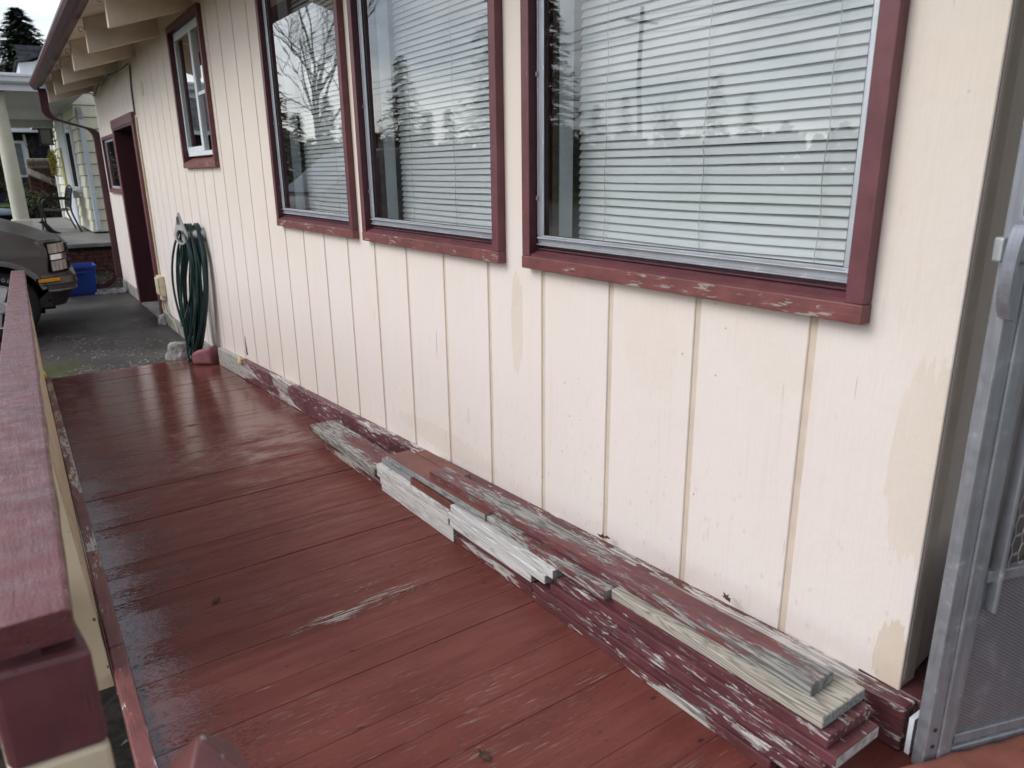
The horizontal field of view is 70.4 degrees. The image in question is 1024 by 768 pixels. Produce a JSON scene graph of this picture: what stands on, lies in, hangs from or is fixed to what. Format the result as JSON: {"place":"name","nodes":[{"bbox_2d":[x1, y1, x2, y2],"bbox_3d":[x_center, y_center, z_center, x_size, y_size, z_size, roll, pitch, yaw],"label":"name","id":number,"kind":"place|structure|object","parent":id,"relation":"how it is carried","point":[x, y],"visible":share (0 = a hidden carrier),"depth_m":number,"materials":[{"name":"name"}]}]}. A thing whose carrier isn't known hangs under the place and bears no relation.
{"place":"outdoors","nodes":[
{"label":"outdoors","id":0,"kind":"place"},
{"bbox_2d":[0,203,10,208],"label":"lawn","id":1,"kind":"structure","parent":0,"point":[4,205],"depth_m":18.66,"materials":[{"name":"green plant"}]},
{"bbox_2d":[0,155,6,195],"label":"shrub","id":2,"kind":"object","parent":1,"relation":"on","point":[2,179],"visible":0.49,"depth_m":20.04,"materials":[{"name":"green plant"}]},
{"bbox_2d":[5,187,50,213],"bbox_3d":[-13.359,-5.045,20.036,1.106,0.787,1.058,-12,20,-33],"label":"shrub","id":3,"kind":"object","parent":1,"relation":"on","point":[27,191],"visible":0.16,"depth_m":19.89,"materials":[{"name":"green plant"}]},
{"bbox_2d":[26,192,62,218],"bbox_3d":[-12.588,-4.705,19.829,1.939,1.050,1.142,-12,20,-33],"label":"hedge","id":4,"kind":"object","parent":1,"relation":"on","point":[36,214],"visible":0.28,"depth_m":19.54,"materials":[{"name":"green plant"}]},
{"bbox_2d":[0,208,12,220],"bbox_3d":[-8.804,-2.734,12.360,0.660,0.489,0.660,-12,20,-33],"label":"car","id":5,"kind":"object","parent":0,"point":[6,213],"visible":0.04,"depth_m":12.18,"materials":[{"name":"white metal"}]},
{"bbox_2d":[0,128,50,202],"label":"navy house","id":6,"kind":"structure","parent":0,"point":[19,136],"depth_m":24.07,"materials":[{"name":"wood"}]},
{"bbox_2d":[14,141,27,176],"bbox_3d":[-16.297,-7.451,24.030,0.460,1.150,0.085,-12,20,-33],"label":"window","id":7,"kind":"structure","parent":6,"relation":"in","point":[19,145],"depth_m":24.00,"materials":[{"name":"grey glass"}]},
{"bbox_2d":[0,0,60,61],"label":"sky","id":8,"kind":"structure","parent":0,"point":[43,12],"materials":[{"name":"white"}]},
{"bbox_2d":[0,384,134,767],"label":"soil bed","id":9,"kind":"object","parent":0,"point":[115,725],"depth_m":2.17,"materials":[{"name":"brown soil"}]},
{"bbox_2d":[0,270,114,767],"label":"ramp railing","id":10,"kind":"object","parent":9,"relation":"on","point":[56,677],"visible":1,"depth_m":0.80,"materials":[{"name":"red paint"}]},
{"bbox_2d":[115,739,128,748],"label":"leaf litter","id":11,"kind":"object","parent":9,"relation":"on","point":[125,741],"visible":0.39,"depth_m":2.08,"materials":[{"name":"grey plant"}]},
{"bbox_2d":[166,735,250,767],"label":"newel post","id":12,"kind":"object","parent":9,"relation":"on","point":[203,751],"visible":1,"depth_m":0.79,"materials":[{"name":"red paint"}]},
{"bbox_2d":[29,0,1023,754],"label":"house","id":13,"kind":"structure","parent":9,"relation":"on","point":[773,448],"depth_m":2.05,"materials":[{"name":"beige paint"}]},
{"bbox_2d":[101,134,121,193],"bbox_3d":[-5.087,-2.829,9.353,0.152,0.708,1.142,-12,20,-33],"label":"window","id":14,"kind":"structure","parent":13,"relation":"in","point":[110,158],"depth_m":9.50,"materials":[{"name":"red paint"}]},
{"bbox_2d":[91,63,135,115],"bbox_3d":[-4.745,-3.301,8.492,0.111,0.496,3.340,-12,20,-33],"label":"eave cable","id":15,"kind":"object","parent":13,"relation":"attached to","point":[132,96],"visible":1,"depth_m":7.32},
{"bbox_2d":[110,112,162,316],"bbox_3d":[-4.082,-1.974,8.572,0.676,2.210,1.625,-12,20,-33],"label":"doorway","id":16,"kind":"structure","parent":13,"relation":"in","point":[124,132],"depth_m":8.89,"materials":[{"name":"red paint"}]},
{"bbox_2d":[135,117,177,331],"bbox_3d":[-3.623,-1.612,7.364,0.075,2.115,0.761,-12,20,-33],"label":"utility box","id":17,"kind":"object","parent":13,"relation":"attached to","point":[160,285],"visible":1,"depth_m":7.66,"materials":[{"name":"beige plastic"}]},
{"bbox_2d":[174,213,205,244],"bbox_3d":[-2.545,-1.228,5.721,0.212,0.248,0.144,-12,20,-33],"label":"hose hanger","id":18,"kind":"object","parent":13,"relation":"attached to","point":[179,225],"visible":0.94,"depth_m":5.70,"materials":[{"name":"grey metal"}]},
{"bbox_2d":[171,223,208,361],"bbox_3d":[-2.615,-0.727,5.932,0.494,1.161,0.188,14,22,41],"label":"garden hose","id":19,"kind":"object","parent":18,"relation":"hanging from","point":[193,312],"visible":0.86,"depth_m":5.87,"materials":[{"name":"green rubber"}]},
{"bbox_2d":[165,2,219,167],"bbox_3d":[-2.311,-2.132,5.342,0.132,1.033,1.049,-12,20,-33],"label":"window","id":20,"kind":"structure","parent":13,"relation":"in","point":[185,35],"depth_m":5.36,"materials":[{"name":"red paint"}]},
{"bbox_2d":[238,357,243,363],"bbox_3d":[-1.988,-0.177,5.311,0.043,0.047,0.065,-12,20,-33],"label":"foam lump","id":21,"kind":"object","parent":13,"relation":"attached to","point":[240,359],"visible":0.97,"depth_m":5.29,"materials":[{"name":"beige plastic"}]},
{"bbox_2d":[254,0,358,238],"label":"window","id":22,"kind":"structure","parent":13,"relation":"in","point":[271,15],"depth_m":3.87,"materials":[{"name":"red paint"}]},
{"bbox_2d":[291,0,347,213],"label":"window blind","id":23,"kind":"object","parent":13,"relation":"attached to","point":[326,181],"depth_m":3.78,"materials":[{"name":"white plastic"}]},
{"bbox_2d":[346,0,505,262],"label":"window","id":24,"kind":"structure","parent":13,"relation":"in","point":[367,19],"depth_m":2.95,"materials":[{"name":"red paint"}]},
{"bbox_2d":[392,0,491,228],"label":"window blind","id":25,"kind":"object","parent":13,"relation":"attached to","point":[434,176],"depth_m":2.78,"materials":[{"name":"white plastic"}]},
{"bbox_2d":[520,0,909,324],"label":"window","id":26,"kind":"structure","parent":13,"relation":"in","point":[844,293],"depth_m":1.71,"materials":[{"name":"red paint"}]},
{"bbox_2d":[578,0,873,265],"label":"window blind","id":27,"kind":"object","parent":13,"relation":"attached to","point":[816,181],"depth_m":1.75,"materials":[{"name":"white plastic"}]},
{"bbox_2d":[723,592,730,601],"bbox_3d":[0.521,0.517,1.761,0.029,0.009,0.019,15,22,42],"label":"dry leaf","id":28,"kind":"object","parent":13,"relation":"on","point":[725,596],"visible":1,"depth_m":1.76,"materials":[{"name":"plant"}]},
{"bbox_2d":[911,121,1023,763],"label":"storm door","id":29,"kind":"structure","parent":13,"relation":"attached to","point":[973,694],"depth_m":1.26,"materials":[{"name":"metal"}]},
{"bbox_2d":[0,287,184,377],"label":"driveway","id":30,"kind":"structure","parent":0,"point":[112,334],"depth_m":7.43,"materials":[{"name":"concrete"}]},
{"bbox_2d":[0,218,77,341],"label":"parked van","id":31,"kind":"object","parent":30,"relation":"on","point":[40,258],"visible":0.88,"depth_m":7.24,"materials":[{"name":"beige paint"}]},
{"bbox_2d":[69,262,96,296],"bbox_3d":[-5.969,-1.437,9.988,0.450,0.405,0.402,-12,20,-33],"label":"recycling bin","id":32,"kind":"object","parent":30,"relation":"on","point":[86,278],"visible":0.5,"depth_m":9.90,"materials":[{"name":"blue plastic"}]},
{"bbox_2d":[96,274,116,288],"bbox_3d":[-5.869,-1.479,10.460,0.328,0.193,0.016,-10,19,-29],"label":"pipe elbow","id":33,"kind":"object","parent":30,"relation":"on","point":[110,282],"visible":0.89,"depth_m":10.49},
{"bbox_2d":[39,309,175,376],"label":"leaf flakes","id":34,"kind":"object","parent":30,"relation":"on","point":[108,350],"visible":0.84,"depth_m":6.77,"materials":[{"name":"brown plant"}]},
{"bbox_2d":[95,270,123,287],"bbox_3d":[-6.587,-1.516,10.762,2.500,0.130,1.200,-12,20,-33],"label":"planting bed","id":35,"kind":"object","parent":30,"relation":"on","point":[100,275],"visible":0.16,"depth_m":11.04,"materials":[{"name":"soil"}]},
{"bbox_2d":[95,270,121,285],"bbox_3d":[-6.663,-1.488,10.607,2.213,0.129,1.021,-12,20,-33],"label":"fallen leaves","id":36,"kind":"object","parent":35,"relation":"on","point":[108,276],"visible":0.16,"depth_m":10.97,"materials":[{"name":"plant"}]},
{"bbox_2d":[95,287,127,294],"bbox_3d":[-5.644,-1.312,10.188,0.400,0.041,0.376,-12,20,-33],"label":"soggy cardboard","id":37,"kind":"object","parent":30,"relation":"on","point":[112,290],"visible":0.9,"depth_m":10.15,"materials":[{"name":"grey cardboard"}]},
{"bbox_2d":[158,314,166,324],"bbox_3d":[-3.850,-0.717,7.994,0.104,0.118,0.219,-8,18,-22],"label":"concrete lump","id":38,"kind":"object","parent":30,"relation":"on","point":[162,320],"visible":0.93,"depth_m":7.93,"materials":[{"name":"grey concrete"}]},
{"bbox_2d":[165,341,186,361],"bbox_3d":[-2.962,-0.291,6.424,0.247,0.182,0.203,6,18,21],"label":"rock","id":39,"kind":"object","parent":30,"relation":"on","point":[176,351],"visible":0.71,"depth_m":6.34,"materials":[{"name":"grey stone"}]},
{"bbox_2d":[45,359,912,767],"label":"wooden ramp","id":40,"kind":"structure","parent":30,"relation":"on","point":[351,617],"depth_m":2.03,"materials":[{"name":"red paint"}]},
{"bbox_2d":[192,345,218,364],"bbox_3d":[-2.555,-0.241,6.027,0.198,0.157,0.122,4,17,15],"label":"drain end piece","id":41,"kind":"object","parent":40,"relation":"on","point":[207,356],"visible":0.91,"depth_m":5.98,"materials":[{"name":"pink plastic"}]},
{"bbox_2d":[325,444,381,488],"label":"lumber board","id":42,"kind":"object","parent":40,"relation":"on","point":[357,468],"visible":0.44,"depth_m":3.24,"materials":[{"name":"wood"}]},
{"bbox_2d":[323,440,379,481],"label":"lumber board","id":43,"kind":"object","parent":42,"relation":"on","point":[377,477],"visible":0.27,"depth_m":3.23,"materials":[{"name":"grey wood"}]},
{"bbox_2d":[309,420,390,474],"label":"lumber board","id":44,"kind":"object","parent":43,"relation":"on","point":[364,453],"visible":0.78,"depth_m":3.35,"materials":[{"name":"grey wood"}]},
{"bbox_2d":[382,485,457,541],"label":"lumber board","id":45,"kind":"object","parent":40,"relation":"on","point":[439,528],"visible":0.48,"depth_m":2.67,"materials":[{"name":"grey wood"}]},
{"bbox_2d":[380,478,457,534],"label":"lumber board","id":46,"kind":"object","parent":45,"relation":"on","point":[434,518],"visible":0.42,"depth_m":2.66,"materials":[{"name":"grey wood"}]},
{"bbox_2d":[377,470,449,524],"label":"lumber board","id":47,"kind":"object","parent":46,"relation":"on","point":[429,508],"visible":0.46,"depth_m":2.69,"materials":[{"name":"grey wood"}]},
{"bbox_2d":[376,462,450,516],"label":"lumber board","id":48,"kind":"object","parent":47,"relation":"on","point":[403,482],"visible":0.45,"depth_m":2.71,"materials":[{"name":"grey wood"}]},
{"bbox_2d":[382,457,412,480],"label":"lumber board","id":49,"kind":"object","parent":48,"relation":"on","point":[402,473],"visible":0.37,"depth_m":2.85,"materials":[{"name":"grey wood"}]},
{"bbox_2d":[387,450,491,520],"bbox_3d":[-0.251,0.349,2.602,0.099,0.079,0.758,-11,19,-31],"label":"lumber board","id":50,"kind":"object","parent":49,"relation":"on","point":[416,466],"visible":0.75,"depth_m":2.65,"materials":[{"name":"brown wood"}]},
{"bbox_2d":[430,467,832,695],"bbox_3d":[0.160,0.444,2.005,0.072,0.134,1.542,-11,20,-32],"label":"lumber board","id":51,"kind":"object","parent":50,"relation":"on","point":[808,676],"visible":1,"depth_m":1.70,"materials":[{"name":"grey wood"}]},
{"bbox_2d":[415,450,470,478],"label":"lumber board","id":52,"kind":"object","parent":49,"relation":"on","point":[434,459],"visible":0.48,"depth_m":2.79,"materials":[{"name":"brown wood"}]},
{"bbox_2d":[410,477,454,509],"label":"lumber board","id":53,"kind":"object","parent":48,"relation":"on","point":[432,493],"visible":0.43,"depth_m":2.57,"materials":[{"name":"brown wood"}]},
{"bbox_2d":[477,748,490,761],"bbox_3d":[-0.057,0.755,1.477,0.034,0.011,0.022,2,17,9],"label":"dry leaf","id":54,"kind":"object","parent":40,"relation":"on","point":[483,755],"visible":1,"depth_m":1.48,"materials":[{"name":"brown plant"}]},
{"bbox_2d":[455,535,532,597],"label":"lumber board","id":55,"kind":"object","parent":40,"relation":"on","point":[516,581],"visible":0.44,"depth_m":2.24,"materials":[{"name":"grey wood"}]},
{"bbox_2d":[458,532,538,587],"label":"lumber board","id":56,"kind":"object","parent":55,"relation":"on","point":[529,583],"visible":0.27,"depth_m":2.22,"materials":[{"name":"wood"}]},
{"bbox_2d":[450,520,537,581],"bbox_3d":[-0.026,0.500,2.292,0.130,0.060,0.495,-11,19,-31],"label":"lumber board","id":57,"kind":"object","parent":56,"relation":"on","point":[498,556],"visible":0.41,"depth_m":2.22,"materials":[{"name":"grey wood"}]},
{"bbox_2d":[448,511,552,583],"bbox_3d":[-0.009,0.479,2.256,0.135,0.066,0.572,-11,19,-31],"label":"lumber board","id":58,"kind":"object","parent":57,"relation":"on","point":[511,556],"visible":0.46,"depth_m":2.17,"materials":[{"name":"grey wood"}]},
{"bbox_2d":[450,503,563,578],"bbox_3d":[0.004,0.456,2.232,0.130,0.067,0.593,-11,19,-31],"label":"lumber board","id":59,"kind":"object","parent":58,"relation":"on","point":[509,544],"visible":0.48,"depth_m":2.16,"materials":[{"name":"grey wood"}]},
{"bbox_2d":[483,514,617,599],"bbox_3d":[0.107,0.459,2.081,0.115,0.070,0.643,-11,19,-30],"label":"lumber board","id":60,"kind":"object","parent":59,"relation":"on","point":[601,587],"visible":0.42,"depth_m":1.96,"materials":[{"name":"grey wood"}]},
{"bbox_2d":[532,591,777,767],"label":"lumber board","id":61,"kind":"object","parent":40,"relation":"on","point":[759,758],"visible":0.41,"depth_m":1.63,"materials":[{"name":"red wood"}]},
{"bbox_2d":[533,581,803,767],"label":"lumber board","id":62,"kind":"object","parent":61,"relation":"on","point":[750,737],"visible":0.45,"depth_m":1.60,"materials":[{"name":"red wood"}]},
{"bbox_2d":[550,582,830,767],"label":"lumber board","id":63,"kind":"object","parent":62,"relation":"on","point":[782,743],"visible":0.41,"depth_m":1.55,"materials":[{"name":"red wood"}]},
{"bbox_2d":[553,575,878,767],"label":"lumber board","id":64,"kind":"object","parent":63,"relation":"on","point":[848,745],"visible":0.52,"depth_m":1.46,"materials":[{"name":"wood"}]},
{"bbox_2d":[564,574,870,748],"bbox_3d":[0.409,0.565,1.670,0.138,0.082,0.810,-11,19,-30],"label":"lumber board","id":65,"kind":"object","parent":64,"relation":"on","point":[838,728],"visible":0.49,"depth_m":1.41,"materials":[{"name":"wood"}]},
{"bbox_2d":[612,572,864,728],"bbox_3d":[0.459,0.554,1.586,0.137,0.067,0.587,-11,19,-31],"label":"lumber board","id":66,"kind":"object","parent":65,"relation":"on","point":[835,698],"visible":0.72,"depth_m":1.43,"materials":[{"name":"beige wood"}]},
{"bbox_2d":[900,734,1023,767],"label":"doorstep","id":67,"kind":"object","parent":40,"relation":"on","point":[1008,753],"visible":1,"depth_m":1.35,"materials":[{"name":"red paint"}]},
{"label":"ground","id":68,"kind":"structure","parent":0,"visible":0},
{"bbox_2d":[0,169,37,193],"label":"bare shrub","id":69,"kind":"object","parent":68,"relation":"on","point":[22,180],"visible":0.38,"depth_m":19.90,"materials":[{"name":"brown plant"}]},
{"bbox_2d":[0,7,44,72],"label":"fir tree","id":70,"kind":"object","parent":68,"relation":"on","point":[16,29],"visible":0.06,"depth_m":34.62,"materials":[{"name":"green plant"}]},
{"bbox_2d":[21,155,57,195],"bbox_3d":[-13.448,-5.882,20.888,1.488,1.949,1.684,-12,20,-33],"label":"bare shrub","id":71,"kind":"object","parent":68,"relation":"on","point":[48,180],"visible":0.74,"depth_m":20.88,"materials":[{"name":"plant"}]},
{"bbox_2d":[23,139,40,171],"bbox_3d":[-13.845,-6.682,20.940,0.453,1.066,0.561,-6,17,-18],"label":"vine","id":72,"kind":"object","parent":71,"relation":"attached to","point":[32,151],"visible":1,"depth_m":20.95,"materials":[{"name":"brown plant"}]},
{"bbox_2d":[25,158,61,217],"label":"porch steps","id":73,"kind":"structure","parent":68,"relation":"on","point":[35,176],"depth_m":21.53,"materials":[{"name":"beige concrete"}]},
{"bbox_2d":[0,51,110,248],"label":"neighbour house","id":74,"kind":"structure","parent":68,"relation":"on","point":[75,152],"depth_m":12.91,"materials":[{"name":"wood"}]},
{"bbox_2d":[15,44,42,129],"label":"shingled gable","id":75,"kind":"structure","parent":74,"relation":"attached to","point":[22,51],"depth_m":21.00,"materials":[{"name":"grey concrete"}]},
{"bbox_2d":[36,128,54,144],"bbox_3d":[-10.735,-5.737,16.687,0.302,0.460,0.300,-12,20,-33],"label":"wall lantern","id":76,"kind":"object","parent":74,"relation":"attached to","point":[46,136],"depth_m":16.62,"materials":[{"name":"black metal"}]},
{"bbox_2d":[38,220,60,233],"bbox_3d":[-8.357,-2.839,13.093,0.338,0.269,0.099,-12,20,-33],"label":"crow statue","id":77,"kind":"object","parent":74,"relation":"on","point":[48,228],"visible":0.95,"depth_m":13.05,"materials":[{"name":"black metal"}]},
{"bbox_2d":[47,149,60,176],"bbox_3d":[-10.522,-5.074,16.651,0.219,0.625,0.454,-12,20,-33],"label":"wreath","id":78,"kind":"object","parent":74,"relation":"attached to","point":[53,165],"visible":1,"depth_m":16.59,"materials":[{"name":"yellow plant"}]},
{"bbox_2d":[38,185,82,231],"bbox_3d":[-8.621,-3.339,13.772,0.590,0.858,1.231,-12,20,-33],"label":"chair","id":79,"kind":"object","parent":74,"relation":"on","point":[67,198],"visible":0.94,"depth_m":13.68,"materials":[{"name":"black metal"}]},
{"bbox_2d":[63,121,82,192],"bbox_3d":[-8.336,-4.287,13.769,0.050,1.250,1.100,-12,20,-33],"label":"window","id":80,"kind":"structure","parent":74,"relation":"in","point":[67,128],"depth_m":13.51,"materials":[{"name":"white glass"}]},
{"bbox_2d":[66,246,114,270],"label":"brick wall","id":81,"kind":"structure","parent":68,"relation":"on","point":[100,258],"depth_m":11.41,"materials":[{"name":"red brick"}]}
]}

